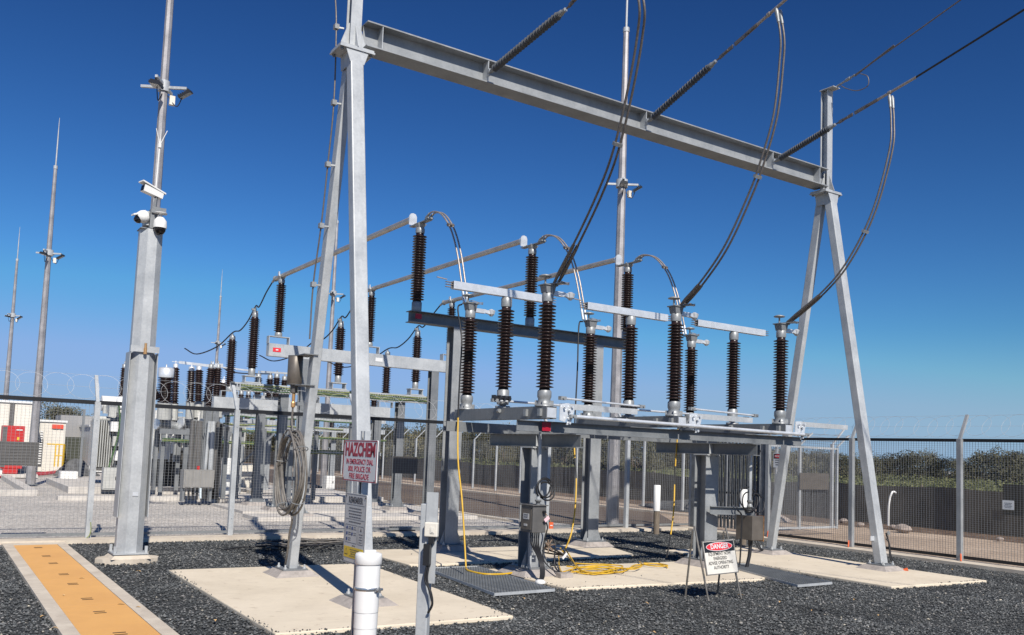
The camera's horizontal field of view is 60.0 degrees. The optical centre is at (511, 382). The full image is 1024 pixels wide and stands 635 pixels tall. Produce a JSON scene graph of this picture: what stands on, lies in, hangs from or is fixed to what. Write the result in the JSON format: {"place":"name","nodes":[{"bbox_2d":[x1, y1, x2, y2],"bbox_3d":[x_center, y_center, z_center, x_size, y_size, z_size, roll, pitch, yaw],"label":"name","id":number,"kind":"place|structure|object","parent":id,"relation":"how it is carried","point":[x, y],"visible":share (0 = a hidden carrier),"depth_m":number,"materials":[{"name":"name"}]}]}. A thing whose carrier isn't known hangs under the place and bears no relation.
{"place":"outdoors","nodes":[
{"label":"outdoors","id":0,"kind":"place"},
{"bbox_2d":[221,461,652,508],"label":"sand verge","id":1,"kind":"structure","parent":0,"point":[499,491],"depth_m":42.06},
{"bbox_2d":[311,429,844,525],"bbox_3d":[-3.250,3.720,44.734,0.548,2.844,46.136,5,-5,-33],"label":"perimeter fence","id":2,"kind":"object","parent":1,"relation":"on","point":[474,446],"visible":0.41,"depth_m":35.32,"materials":[{"name":"silver metal"}]},
{"bbox_2d":[220,470,679,527],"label":"road","id":3,"kind":"structure","parent":0,"point":[567,509],"depth_m":30.19,"materials":[{"name":"asphalt"}]},
{"bbox_2d":[312,403,386,489],"bbox_3d":[-6.821,2.594,36.029,3.562,3.502,0.419,5,-5,-33],"label":"equipment stand","id":4,"kind":"object","parent":3,"relation":"on","point":[331,468],"visible":0.12,"depth_m":35.77,"materials":[{"name":"metal"}]},
{"bbox_2d":[601,0,641,523],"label":"light mast","id":5,"kind":"object","parent":3,"relation":"on","point":[622,184],"visible":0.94,"depth_m":23.47,"materials":[{"name":"grey metal"}]},
{"bbox_2d":[0,446,950,538],"bbox_3d":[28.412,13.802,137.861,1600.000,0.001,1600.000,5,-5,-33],"label":"ground","id":6,"kind":"structure","parent":0,"point":[38,523],"depth_m":20.77,"materials":[{"name":"concrete"}]},
{"bbox_2d":[3,230,22,399],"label":"light mast","id":7,"kind":"object","parent":6,"relation":"on","point":[12,315],"visible":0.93,"depth_m":48.98,"materials":[{"name":"grey metal"}]},
{"bbox_2d":[0,425,37,477],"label":"generator","id":8,"kind":"object","parent":6,"relation":"on","point":[9,434],"visible":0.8,"depth_m":36.64,"materials":[{"name":"red paint"}]},
{"bbox_2d":[17,466,26,472],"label":"concrete plinth","id":9,"kind":"structure","parent":6,"relation":"on","point":[23,470],"depth_m":38.12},
{"bbox_2d":[0,400,31,441],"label":"container building","id":10,"kind":"structure","parent":9,"relation":"on","point":[18,413],"depth_m":41.13,"materials":[{"name":"beige paint"}]},
{"bbox_2d":[25,118,64,484],"bbox_3d":[-16.831,-3.069,32.036,0.790,13.400,0.910,-2,-6,39],"label":"light mast","id":11,"kind":"object","parent":6,"relation":"on","point":[48,252],"visible":0.98,"depth_m":31.91,"materials":[{"name":"grey metal"}]},
{"bbox_2d":[36,419,67,470],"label":"switch hut","id":12,"kind":"object","parent":6,"relation":"on","point":[45,448],"visible":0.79,"depth_m":43.60,"materials":[{"name":"beige paint"}]},
{"bbox_2d":[55,415,91,443],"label":"shed","id":13,"kind":"structure","parent":6,"relation":"on","point":[76,421],"depth_m":48.40,"materials":[{"name":"grey"}]},
{"bbox_2d":[56,495,203,500],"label":"concrete plinth","id":14,"kind":"structure","parent":6,"relation":"on","point":[111,498],"depth_m":25.62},
{"bbox_2d":[46,478,245,493],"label":"concrete plinth","id":15,"kind":"structure","parent":6,"relation":"on","point":[73,485],"depth_m":30.04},
{"bbox_2d":[87,361,245,485],"bbox_3d":[-12.122,1.489,31.895,5.220,4.331,5.129,5,-5,-33],"label":"power transformer","id":16,"kind":"object","parent":15,"relation":"on","point":[103,452],"visible":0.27,"depth_m":30.90,"materials":[{"name":"grey metal"}]},
{"bbox_2d":[140,0,192,216],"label":"light mast","id":17,"kind":"object","parent":6,"relation":"on","point":[161,85],"visible":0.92,"depth_m":17.28,"materials":[{"name":"grey metal"}]},
{"bbox_2d":[151,361,253,491],"bbox_3d":[-10.354,1.436,29.642,3.839,4.335,1.649,5,-5,-33],"label":"circuit breaker","id":18,"kind":"object","parent":6,"relation":"on","point":[166,373],"visible":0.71,"depth_m":28.95,"materials":[{"name":"metal"}]},
{"bbox_2d":[194,493,291,502],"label":"concrete plinth","id":19,"kind":"structure","parent":6,"relation":"on","point":[244,498],"depth_m":26.76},
{"bbox_2d":[179,420,223,501],"bbox_3d":[-8.920,2.241,25.601,1.208,2.302,1.080,5,-5,-33],"label":"control cabinet","id":20,"kind":"object","parent":19,"relation":"on","point":[207,478],"visible":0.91,"depth_m":25.62,"materials":[{"name":"metal"}]},
{"bbox_2d":[172,361,271,468],"bbox_3d":[-9.581,1.435,29.094,3.260,4.308,0.278,5,-5,-33],"label":"remote switch","id":21,"kind":"object","parent":19,"relation":"on","point":[217,376],"visible":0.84,"depth_m":28.91,"materials":[{"name":"metal"}]},
{"bbox_2d":[220,412,385,499],"bbox_3d":[-6.495,2.317,27.854,5.328,2.689,0.302,5,-5,-33],"label":"braced stand","id":22,"kind":"object","parent":19,"relation":"on","point":[226,426],"visible":0.4,"depth_m":27.58,"materials":[{"name":"metal"}]},
{"bbox_2d":[246,488,382,501],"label":"concrete plinth","id":23,"kind":"structure","parent":6,"relation":"on","point":[319,492],"depth_m":29.86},
{"bbox_2d":[233,391,276,492],"bbox_3d":[-8.879,2.073,31.704,2.126,3.702,0.419,5,-5,-33],"label":"equipment stand","id":24,"kind":"object","parent":23,"relation":"on","point":[268,448],"visible":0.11,"depth_m":31.65,"materials":[{"name":"metal"}]},
{"bbox_2d":[253,371,376,493],"bbox_3d":[-6.577,1.803,30.359,4.742,4.202,0.319,5,-5,-33],"label":"remote switch","id":25,"kind":"object","parent":23,"relation":"on","point":[270,380],"visible":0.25,"depth_m":29.49,"materials":[{"name":"metal"}]},
{"bbox_2d":[211,503,438,513],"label":"concrete plinth","id":26,"kind":"structure","parent":6,"relation":"on","point":[312,508],"depth_m":24.82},
{"bbox_2d":[212,396,389,505],"bbox_3d":[-6.156,2.074,26.162,5.400,3.010,0.720,5,-5,-33],"label":"arrester stand","id":27,"kind":"object","parent":26,"relation":"on","point":[246,403],"visible":0.75,"depth_m":25.44,"materials":[{"name":"metal"}]},
{"bbox_2d":[219,333,238,397],"bbox_3d":[-7.958,-0.525,25.115,0.480,1.864,0.277,5,-5,-33],"label":"surge arrester","id":28,"kind":"object","parent":27,"relation":"on","point":[231,353],"visible":0.92,"depth_m":25.05,"materials":[{"name":"ceramic"}]},
{"bbox_2d":[230,382,426,510],"bbox_3d":[-4.883,1.844,24.615,6.000,3.320,0.720,5,-5,-33],"label":"transformer stand","id":29,"kind":"object","parent":26,"relation":"on","point":[283,402],"visible":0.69,"depth_m":24.70,"materials":[{"name":"metal"}]},
{"bbox_2d":[242,307,260,383],"bbox_3d":[-6.843,-1.023,23.479,0.440,2.066,0.300,5,-5,-33],"label":"current transformer","id":30,"kind":"object","parent":29,"relation":"on","point":[254,338],"visible":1,"depth_m":23.39,"materials":[{"name":"ceramic"}]},
{"bbox_2d":[328,317,346,389],"bbox_3d":[-4.824,-0.842,24.800,0.440,2.066,0.300,5,-5,-33],"label":"current transformer","id":31,"kind":"object","parent":29,"relation":"on","point":[340,333],"visible":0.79,"depth_m":24.71,"materials":[{"name":"ceramic"}]},
{"bbox_2d":[406,326,423,395],"bbox_3d":[-2.812,-0.662,26.116,0.440,2.066,0.300,5,-5,-33],"label":"post insulator","id":32,"kind":"object","parent":29,"relation":"on","point":[415,378],"visible":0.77,"depth_m":26.03,"materials":[{"name":"ceramic"}]},
{"bbox_2d":[319,218,345,486],"bbox_3d":[-7.940,-2.268,39.171,0.790,13.600,0.910,-2,-6,39],"label":"light mast","id":33,"kind":"object","parent":6,"relation":"on","point":[333,293],"visible":0.8,"depth_m":39.09,"materials":[{"name":"grey metal"}]},
{"bbox_2d":[0,526,692,544],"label":"fence plinth","id":34,"kind":"structure","parent":6,"relation":"on","point":[148,539],"depth_m":16.76,"materials":[{"name":"concrete"}]},
{"bbox_2d":[0,368,691,537],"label":"fence","id":35,"kind":"object","parent":34,"relation":"on","point":[97,407],"visible":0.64,"depth_m":16.80,"materials":[{"name":"silver metal"}]},
{"bbox_2d":[0,441,38,465],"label":"sign plate","id":36,"kind":"object","parent":35,"relation":"attached to","point":[24,454],"visible":1,"depth_m":14.85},
{"bbox_2d":[392,456,417,473],"bbox_3d":[-2.254,1.735,18.765,0.580,0.360,0.008,5,-5,-33],"label":"sign plate","id":37,"kind":"object","parent":35,"relation":"attached to","point":[404,464],"visible":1,"depth_m":18.76,"materials":[{"name":"black metal"}]},
{"bbox_2d":[243,513,477,520],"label":"concrete plinth","id":38,"kind":"structure","parent":6,"relation":"on","point":[329,517],"depth_m":22.09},
{"bbox_2d":[266,343,445,515],"bbox_3d":[-3.735,1.329,23.003,5.520,4.200,0.720,5,-5,-33],"label":"bus support","id":39,"kind":"object","parent":38,"relation":"on","point":[435,367],"visible":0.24,"depth_m":23.56,"materials":[{"name":"grey"}]},
{"bbox_2d":[266,276,289,344],"bbox_3d":[-5.718,-1.792,21.864,0.520,1.685,0.247,5,-5,-33],"label":"post insulator","id":40,"kind":"object","parent":39,"relation":"on","point":[281,287],"visible":1,"depth_m":21.80,"materials":[{"name":"ceramic"}]},
{"bbox_2d":[271,213,432,282],"bbox_3d":[-3.731,-2.777,18.961,0.180,0.257,8.442,5,-5,-33],"label":"busbar","id":41,"kind":"object","parent":40,"relation":"on","point":[411,219],"visible":0.92,"depth_m":17.32,"materials":[{"name":"metal"}]},
{"bbox_2d":[368,289,379,353],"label":"post insulator","id":42,"kind":"object","parent":39,"relation":"on","point":[371,306],"visible":0.78,"depth_m":23.14,"materials":[{"name":"ceramic"}]},
{"bbox_2d":[368,236,545,291],"bbox_3d":[-1.711,-2.596,20.282,0.180,0.257,8.442,5,-5,-33],"label":"busbar","id":43,"kind":"object","parent":42,"relation":"on","point":[522,241],"visible":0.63,"depth_m":18.98,"materials":[{"name":"metal"}]},
{"bbox_2d":[440,300,455,359],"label":"post insulator","id":44,"kind":"object","parent":39,"relation":"on","point":[451,309],"visible":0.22,"depth_m":24.48,"materials":[{"name":"ceramic"}]},
{"bbox_2d":[439,255,642,305],"bbox_3d":[0.300,-2.416,21.598,0.180,0.257,8.442,5,-5,-33],"label":"busbar","id":45,"kind":"object","parent":44,"relation":"on","point":[617,260],"visible":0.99,"depth_m":19.92,"materials":[{"name":"metal"}]},
{"bbox_2d":[269,468,729,520],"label":"road kerb","id":46,"kind":"structure","parent":6,"relation":"on","point":[633,509],"depth_m":34.16,"materials":[{"name":"concrete"}]},
{"bbox_2d":[0,530,1023,634],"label":"gravel bed","id":47,"kind":"object","parent":6,"relation":"on","point":[179,628],"visible":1,"depth_m":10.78,"materials":[{"name":"gravel"}]},
{"bbox_2d":[3,545,79,634],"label":"trench kerb","id":48,"kind":"structure","parent":47,"relation":"on","point":[60,621],"depth_m":9.72,"materials":[{"name":"concrete"}]},
{"bbox_2d":[13,544,72,559],"bbox_3d":[-7.102,2.563,13.409,0.622,0.034,1.970,5,-5,-33],"label":"trench cover","id":49,"kind":"object","parent":47,"relation":"on","point":[43,552],"visible":0.94,"depth_m":13.33,"materials":[{"name":"orange"}]},
{"bbox_2d":[25,559,94,579],"bbox_3d":[-6.014,2.473,11.758,0.622,0.034,1.970,5,-5,-33],"label":"trench cover","id":50,"kind":"object","parent":47,"relation":"on","point":[57,569],"visible":0.94,"depth_m":11.67,"materials":[{"name":"orange"}]},
{"bbox_2d":[40,578,124,606],"bbox_3d":[-4.925,2.384,10.106,0.622,0.034,1.970,5,-5,-33],"label":"trench cover","id":51,"kind":"object","parent":47,"relation":"on","point":[86,592],"visible":0.94,"depth_m":10.01,"materials":[{"name":"orange"}]},
{"bbox_2d":[60,604,160,634],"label":"trench cover","id":52,"kind":"object","parent":47,"relation":"on","point":[118,619],"visible":0.97,"depth_m":8.53,"materials":[{"name":"orange"}]},
{"bbox_2d":[57,544,178,634],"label":"trench kerb","id":53,"kind":"structure","parent":47,"relation":"on","point":[155,622],"depth_m":9.90,"materials":[{"name":"concrete"}]},
{"bbox_2d":[95,196,165,564],"bbox_3d":[-5.490,-0.080,13.110,0.877,5.413,0.598,5,-5,-33],"label":"camera post","id":54,"kind":"object","parent":47,"relation":"on","point":[132,490],"visible":0.96,"depth_m":12.96,"materials":[{"name":"metal"}]},
{"bbox_2d":[224,537,342,549],"bbox_3d":[-3.649,2.756,15.139,1.260,0.146,2.097,-1,-5,31],"label":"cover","id":55,"kind":"object","parent":47,"relation":"on","point":[316,542],"visible":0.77,"depth_m":14.97,"materials":[{"name":"black"}]},
{"bbox_2d":[169,564,512,634],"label":"concrete slab","id":56,"kind":"structure","parent":47,"relation":"on","point":[283,606],"depth_m":10.16,"materials":[{"name":"concrete"}]},
{"bbox_2d":[263,0,903,608],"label":"line gantry","id":57,"kind":"object","parent":56,"relation":"on","point":[359,46],"visible":0.93,"depth_m":12.82,"materials":[{"name":"metal"}]},
{"bbox_2d":[274,402,307,565],"bbox_3d":[-2.913,1.408,11.752,0.248,2.320,1.003,5,-5,-33],"label":"cable coil","id":58,"kind":"object","parent":57,"relation":"hanging from","point":[281,460],"visible":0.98,"depth_m":11.76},
{"bbox_2d":[286,353,318,406],"bbox_3d":[-2.838,-0.027,11.913,0.274,0.706,0.501,5,-5,-33],"label":"joint canister","id":59,"kind":"object","parent":57,"relation":"attached to","point":[294,372],"visible":0.99,"depth_m":11.95,"materials":[{"name":"beige metal"}]},
{"bbox_2d":[309,0,343,338],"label":"earth wire downlead","id":60,"kind":"object","parent":57,"relation":"attached to","point":[328,164],"visible":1,"depth_m":11.66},
{"bbox_2d":[487,8,566,73],"bbox_3d":[0.167,-4.526,11.832,0.108,0.267,1.818,5,-5,-33],"label":"tension insulator","id":61,"kind":"object","parent":57,"relation":"attached to","point":[546,25],"visible":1,"depth_m":11.72,"materials":[{"name":"ceramic"}]},
{"bbox_2d":[566,0,576,8],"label":"line conductor","id":62,"kind":"object","parent":61,"relation":"attached to","point":[571,3],"visible":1,"depth_m":10.98,"materials":[{"name":"black"}]},
{"bbox_2d":[553,0,645,282],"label":"dropper","id":63,"kind":"object","parent":62,"relation":"hanging from","point":[566,263],"visible":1,"depth_m":10.73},
{"bbox_2d":[646,60,716,122],"bbox_3d":[2.571,-4.447,13.606,0.109,0.529,1.501,5,-5,-33],"label":"tension insulator","id":64,"kind":"object","parent":57,"relation":"attached to","point":[680,92],"visible":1,"depth_m":13.52,"materials":[{"name":"ceramic"}]},
{"bbox_2d":[716,0,786,60],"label":"line conductor","id":65,"kind":"object","parent":64,"relation":"attached to","point":[750,30],"visible":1,"depth_m":12.46,"materials":[{"name":"black"}]},
{"bbox_2d":[680,8,785,304],"bbox_3d":[3.165,-3.133,12.825,0.207,3.820,2.081,4,-5,-26],"label":"dropper","id":66,"kind":"object","parent":65,"relation":"hanging from","point":[693,292],"visible":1,"depth_m":12.27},
{"bbox_2d":[773,123,835,161],"bbox_3d":[5.027,-4.130,15.322,0.109,0.355,1.307,5,-5,-33],"label":"tension insulator","id":67,"kind":"object","parent":57,"relation":"attached to","point":[804,143],"visible":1,"depth_m":15.26,"materials":[{"name":"ceramic"}]},
{"bbox_2d":[836,9,1023,124],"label":"line conductor","id":68,"kind":"object","parent":67,"relation":"attached to","point":[911,79],"visible":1,"depth_m":13.57,"materials":[{"name":"black"}]},
{"bbox_2d":[786,94,894,321],"bbox_3d":[5.270,-2.762,14.340,0.238,3.478,1.835,6,-6,-43],"label":"dropper","id":69,"kind":"object","parent":68,"relation":"hanging from","point":[807,306],"visible":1,"depth_m":13.89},
{"bbox_2d":[351,431,370,634],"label":"sign post","id":70,"kind":"object","parent":47,"relation":"on","point":[363,486],"visible":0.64,"depth_m":5.84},
{"bbox_2d":[343,492,367,564],"bbox_3d":[-1.037,0.961,5.846,0.010,0.460,0.345,5,-5,-33],"label":"reminder sign","id":71,"kind":"object","parent":70,"relation":"attached to","point":[355,523],"visible":0.98,"depth_m":5.85,"materials":[{"name":"grey"}]},
{"bbox_2d":[342,440,378,483],"bbox_3d":[-1.006,0.514,5.861,0.010,0.275,0.545,5,-5,-33],"label":"hazchem sign","id":72,"kind":"object","parent":70,"relation":"attached to","point":[360,460],"visible":1,"depth_m":5.84,"materials":[{"name":"white"}]},
{"bbox_2d":[353,550,382,634],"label":"pvc pipe","id":73,"kind":"object","parent":47,"relation":"on","point":[367,588],"visible":1,"depth_m":5.66,"materials":[{"name":"white plastic"}]},
{"bbox_2d":[415,492,438,634],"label":"outlet post","id":74,"kind":"object","parent":47,"relation":"on","point":[429,528],"visible":1,"depth_m":5.90,"materials":[{"name":"grey metal"}]},
{"bbox_2d":[435,566,554,595],"bbox_3d":[-0.373,2.708,12.243,0.951,0.036,2.420,5,-5,-28],"label":"floor grate","id":75,"kind":"object","parent":47,"relation":"on","point":[499,585],"visible":0.94,"depth_m":11.99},
{"bbox_2d":[376,544,633,566],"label":"concrete slab","id":76,"kind":"structure","parent":47,"relation":"on","point":[491,554],"depth_m":15.22,"materials":[{"name":"concrete"}]},
{"bbox_2d":[405,310,625,552],"bbox_3d":[0.270,1.003,16.788,5.170,4.170,0.720,5,-5,-33],"label":"bus support","id":77,"kind":"object","parent":76,"relation":"on","point":[448,539],"visible":0.84,"depth_m":16.07,"materials":[{"name":"grey"}]},
{"bbox_2d":[410,223,426,310],"bbox_3d":[-1.654,-2.039,15.685,0.247,1.568,0.247,5,-5,-33],"label":"post insulator","id":78,"kind":"object","parent":77,"relation":"on","point":[419,249],"visible":0.99,"depth_m":15.62,"materials":[{"name":"ceramic"}]},
{"bbox_2d":[524,245,538,325],"bbox_3d":[0.366,-1.858,17.006,0.247,1.568,0.247,5,-5,-33],"label":"post insulator","id":79,"kind":"object","parent":77,"relation":"on","point":[532,271],"visible":0.87,"depth_m":16.95,"materials":[{"name":"ceramic"}]},
{"bbox_2d":[620,263,633,338],"bbox_3d":[2.377,-1.678,18.322,0.247,1.568,0.247,5,-5,-33],"label":"post insulator","id":80,"kind":"object","parent":77,"relation":"on","point":[627,290],"visible":0.72,"depth_m":18.27,"materials":[{"name":"ceramic"}]},
{"bbox_2d":[490,562,764,590],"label":"concrete slab","id":81,"kind":"structure","parent":47,"relation":"on","point":[673,573],"depth_m":13.08,"materials":[{"name":"concrete"}]},
{"bbox_2d":[545,546,667,574],"bbox_3d":[1.325,2.694,13.970,1.958,0.425,2.243,0,-5,24],"label":"yellow lead coil","id":82,"kind":"object","parent":81,"relation":"on","point":[593,566],"visible":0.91,"depth_m":13.64,"materials":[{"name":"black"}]},
{"bbox_2d":[444,420,800,577],"bbox_3d":[1.919,1.853,14.280,5.830,2.205,2.360,5,-5,-33],"label":"switch support","id":83,"kind":"object","parent":81,"relation":"on","point":[703,447],"visible":0.69,"depth_m":13.83,"materials":[{"name":"grey"}]},
{"bbox_2d":[520,504,548,532],"bbox_3d":[0.311,1.903,12.490,0.270,0.383,0.372,5,-5,-33],"label":"mechanism box","id":84,"kind":"object","parent":83,"relation":"attached to","point":[533,516],"visible":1,"depth_m":12.39,"materials":[{"name":"beige metal"}]},
{"bbox_2d":[437,274,637,424],"bbox_3d":[0.380,-0.405,13.068,2.937,2.077,1.971,1,-5,14],"label":"switch phase","id":85,"kind":"object","parent":83,"relation":"on","point":[543,408],"visible":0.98,"depth_m":12.95,"materials":[{"name":"ceramic"}]},
{"bbox_2d":[457,304,466,567],"bbox_3d":[-0.756,0.675,13.323,0.084,3.976,1.308,3,-5,-13],"label":"test lead","id":86,"kind":"object","parent":85,"relation":"hanging from","point":[458,439],"visible":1,"depth_m":13.44,"materials":[{"name":"yellow"}]},
{"bbox_2d":[574,296,752,432],"bbox_3d":[2.400,-0.224,14.389,2.937,2.077,1.971,1,-5,14],"label":"switch phase","id":87,"kind":"object","parent":83,"relation":"on","point":[673,413],"visible":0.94,"depth_m":14.26,"materials":[{"name":"ceramic"}]},
{"bbox_2d":[568,414,809,435],"bbox_3d":[2.847,0.655,13.373,4.950,0.089,0.100,5,-5,-33],"label":"operating rod","id":88,"kind":"object","parent":87,"relation":"attached to","point":[678,424],"visible":1,"depth_m":13.14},
{"bbox_2d":[710,506,753,514],"bbox_3d":[3.696,2.139,14.848,0.798,0.130,0.060,3,-5,-11],"label":"bracket arm","id":89,"kind":"object","parent":83,"relation":"attached to","point":[719,510],"visible":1,"depth_m":14.85},
{"bbox_2d":[736,515,763,545],"bbox_3d":[3.997,2.474,14.920,0.280,0.505,0.370,5,-5,-33],"label":"mechanism box","id":90,"kind":"object","parent":89,"relation":"attached to","point":[753,528],"visible":0.88,"depth_m":14.80,"materials":[{"name":"beige metal"}]},
{"bbox_2d":[679,315,847,438],"bbox_3d":[4.411,-0.044,15.705,2.937,2.077,1.971,1,-5,14],"label":"switch phase","id":91,"kind":"object","parent":83,"relation":"on","point":[779,422],"visible":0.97,"depth_m":15.57,"materials":[{"name":"ceramic"}]},
{"bbox_2d":[684,526,741,600],"bbox_3d":[2.636,2.345,11.655,0.680,0.941,0.439,5,-5,-33],"label":"danger sign","id":92,"kind":"object","parent":47,"relation":"on","point":[719,557],"visible":1,"depth_m":11.54,"materials":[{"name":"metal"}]},
{"bbox_2d":[738,563,831,586],"bbox_3d":[4.162,3.020,14.015,0.762,0.036,2.398,3,-5,-15],"label":"floor grate","id":93,"kind":"object","parent":47,"relation":"on","point":[791,579],"visible":0.8,"depth_m":13.69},
{"bbox_2d":[665,547,986,588],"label":"concrete slab","id":94,"kind":"structure","parent":47,"relation":"on","point":[832,568],"depth_m":14.80,"materials":[{"name":"concrete"}]},
{"bbox_2d":[688,528,1023,574],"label":"fence plinth","id":95,"kind":"structure","parent":6,"relation":"on","point":[990,566],"depth_m":17.61,"materials":[{"name":"concrete"}]},
{"bbox_2d":[690,442,765,528],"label":"palisade gate","id":96,"kind":"structure","parent":95,"relation":"on","point":[761,474],"depth_m":21.92,"materials":[{"name":"metal"}]},
{"bbox_2d":[764,414,1023,565],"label":"fence","id":97,"kind":"object","parent":95,"relation":"on","point":[852,501],"visible":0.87,"depth_m":18.12,"materials":[{"name":"silver metal"}]},
{"bbox_2d":[1003,484,1023,515],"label":"sign plate","id":98,"kind":"object","parent":97,"relation":"attached to","point":[1012,490],"visible":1,"depth_m":16.33,"materials":[{"name":"metal"}]},
{"bbox_2d":[0,0,1023,472],"label":"sky","id":99,"kind":"structure","parent":0,"point":[936,279],"materials":[{"name":"blue"}]},
{"bbox_2d":[221,460,1023,542],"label":"earth strip","id":100,"kind":"object","parent":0,"point":[971,535],"visible":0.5,"depth_m":27.76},
{"bbox_2d":[221,448,1022,536],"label":"shade cloth barrier","id":101,"kind":"object","parent":100,"relation":"on","point":[987,505],"visible":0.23,"depth_m":28.82,"materials":[{"name":"fabric"}]},
{"bbox_2d":[647,509,1023,566],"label":"sand path","id":102,"kind":"structure","parent":0,"point":[918,542],"depth_m":22.29,"materials":[{"name":"sand"}]},
{"bbox_2d":[759,433,848,529],"bbox_3d":[7.506,2.498,22.714,3.462,2.472,0.114,5,-5,-33],"label":"gate leaf","id":103,"kind":"object","parent":102,"relation":"on","point":[798,514],"visible":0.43,"depth_m":22.84,"materials":[{"name":"silver metal"}]},
{"bbox_2d":[799,473,828,489],"bbox_3d":[7.787,2.533,22.857,1.150,0.420,0.008,5,-5,-33],"label":"sign plate","id":104,"kind":"object","parent":103,"relation":"attached to","point":[815,482],"visible":0.86,"depth_m":22.84,"materials":[{"name":"beige metal"}]},
{"label":"field","id":105,"kind":"structure","parent":0,"visible":0},
{"bbox_2d":[621,440,665,473],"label":"tree","id":106,"kind":"object","parent":105,"relation":"on","point":[638,447],"visible":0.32,"depth_m":63.30,"materials":[{"name":"green plant"}]},
{"bbox_2d":[418,457,1023,491],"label":"scrub","id":107,"kind":"object","parent":105,"relation":"on","point":[992,487],"visible":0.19,"depth_m":52.18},
{"bbox_2d":[875,449,932,485],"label":"tree","id":108,"kind":"object","parent":105,"relation":"on","point":[890,459],"visible":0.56,"depth_m":64.21,"materials":[{"name":"green plant"}]},
{"bbox_2d":[963,449,1022,485],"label":"tree","id":109,"kind":"object","parent":105,"relation":"on","point":[970,473],"visible":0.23,"depth_m":71.50,"materials":[{"name":"green plant"}]},
{"bbox_2d":[977,445,1023,487],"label":"tree","id":110,"kind":"object","parent":105,"relation":"on","point":[1008,471],"visible":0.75,"depth_m":59.98,"materials":[{"name":"green plant"}]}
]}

